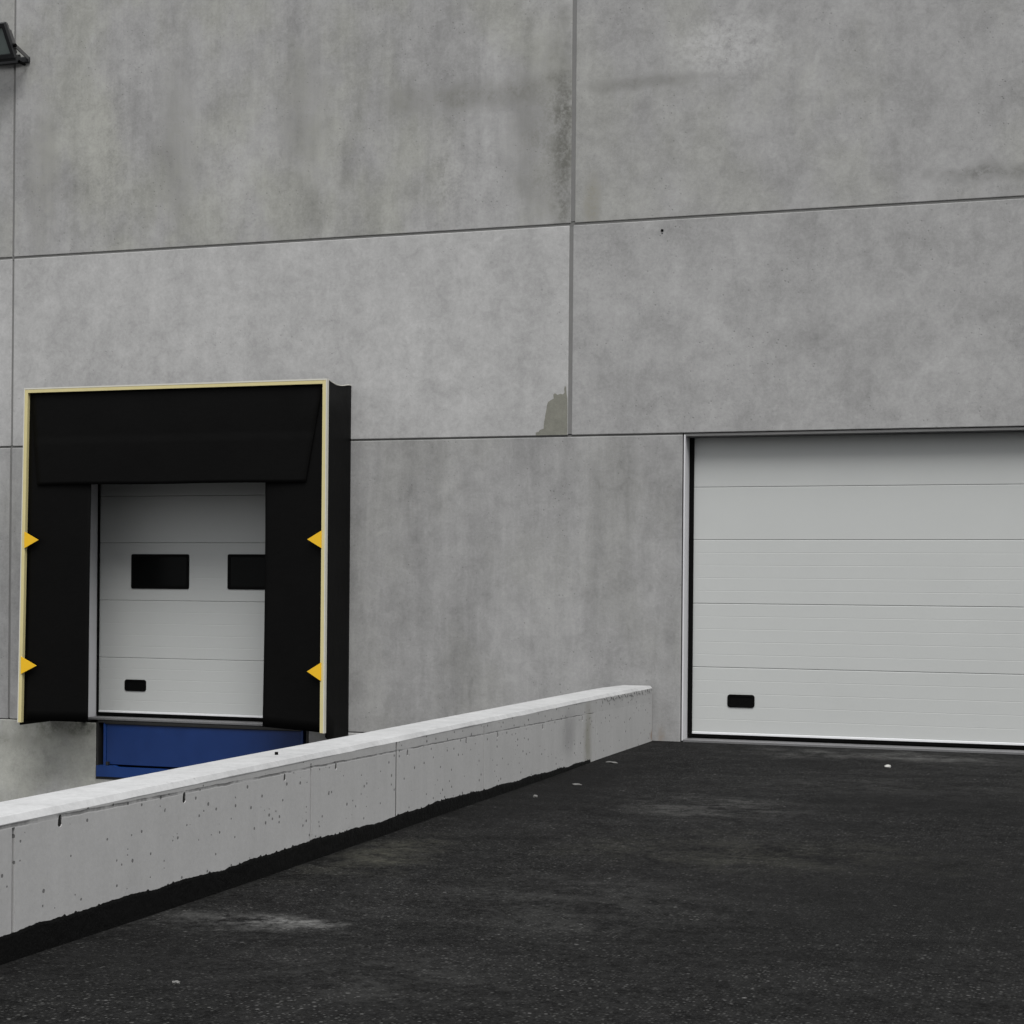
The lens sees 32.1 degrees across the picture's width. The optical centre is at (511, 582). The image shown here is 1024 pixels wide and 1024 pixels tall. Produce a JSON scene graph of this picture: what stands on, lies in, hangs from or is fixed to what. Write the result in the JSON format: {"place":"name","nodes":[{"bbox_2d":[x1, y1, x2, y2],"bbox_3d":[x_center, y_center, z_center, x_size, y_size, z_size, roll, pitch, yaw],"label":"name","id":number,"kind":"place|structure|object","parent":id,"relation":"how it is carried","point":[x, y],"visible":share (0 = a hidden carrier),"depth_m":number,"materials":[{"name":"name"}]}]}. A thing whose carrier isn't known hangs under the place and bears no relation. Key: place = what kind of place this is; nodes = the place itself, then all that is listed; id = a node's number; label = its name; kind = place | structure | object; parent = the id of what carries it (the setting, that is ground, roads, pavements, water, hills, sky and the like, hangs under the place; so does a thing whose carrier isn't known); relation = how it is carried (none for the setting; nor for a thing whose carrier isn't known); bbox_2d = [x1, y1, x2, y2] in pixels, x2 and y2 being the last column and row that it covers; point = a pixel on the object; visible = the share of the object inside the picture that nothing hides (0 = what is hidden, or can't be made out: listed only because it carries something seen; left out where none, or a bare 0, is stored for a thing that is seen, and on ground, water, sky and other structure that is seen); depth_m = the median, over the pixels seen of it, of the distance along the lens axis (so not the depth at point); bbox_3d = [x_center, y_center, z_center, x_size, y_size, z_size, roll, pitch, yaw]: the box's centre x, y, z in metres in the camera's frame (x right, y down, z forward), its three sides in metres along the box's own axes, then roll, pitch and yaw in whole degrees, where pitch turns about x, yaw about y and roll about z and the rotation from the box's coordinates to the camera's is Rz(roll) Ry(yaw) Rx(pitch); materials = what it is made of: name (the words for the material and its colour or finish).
{"place":"outdoors","nodes":[
{"label":"outdoors","id":0,"kind":"place"},
{"bbox_2d":[0,741,1023,1023],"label":"driveway","id":1,"kind":"structure","parent":0,"point":[680,883],"depth_m":8.36,"materials":[{"name":"black asphalt"}]},
{"label":"loading yard","id":2,"kind":"structure","parent":0,"visible":0},
{"bbox_2d":[0,685,651,964],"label":"parapet wall","id":3,"kind":"structure","parent":2,"relation":"on","point":[76,863],"depth_m":9.36,"materials":[{"name":"concrete"}]},
{"bbox_2d":[0,0,1023,801],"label":"warehouse","id":4,"kind":"structure","parent":2,"relation":"on","point":[670,352],"depth_m":17.45,"materials":[{"name":"concrete"}]},
{"bbox_2d":[0,22,29,65],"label":"floodlight","id":5,"kind":"object","parent":4,"relation":"attached to","point":[9,46],"visible":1,"depth_m":19.21,"materials":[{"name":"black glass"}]},
{"bbox_2d":[88,483,264,725],"bbox_3d":[-3.275,0.009,18.886,2.713,2.954,0.274,0,0,19],"label":"sectional door","id":6,"kind":"structure","parent":4,"relation":"in","point":[177,603],"depth_m":19.06,"materials":[{"name":"metal"}]},
{"bbox_2d":[17,378,351,739],"bbox_3d":[-3.431,-0.201,18.477,3.554,3.665,0.602,0,0,19],"label":"dock shelter","id":7,"kind":"object","parent":4,"relation":"attached to","point":[287,443],"visible":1,"depth_m":18.10,"materials":[{"name":"black fabric"}]},
{"bbox_2d":[96,720,308,779],"bbox_3d":[-3.242,1.807,18.876,2.518,0.632,0.320,0,0,19],"label":"dock leveller","id":8,"kind":"object","parent":4,"relation":"attached to","point":[126,749],"visible":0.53,"depth_m":18.87,"materials":[{"name":"metal"}]},
{"bbox_2d":[681,431,1023,754],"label":"sectional door","id":9,"kind":"structure","parent":4,"relation":"in","point":[866,591],"depth_m":16.71,"materials":[{"name":"metal"}]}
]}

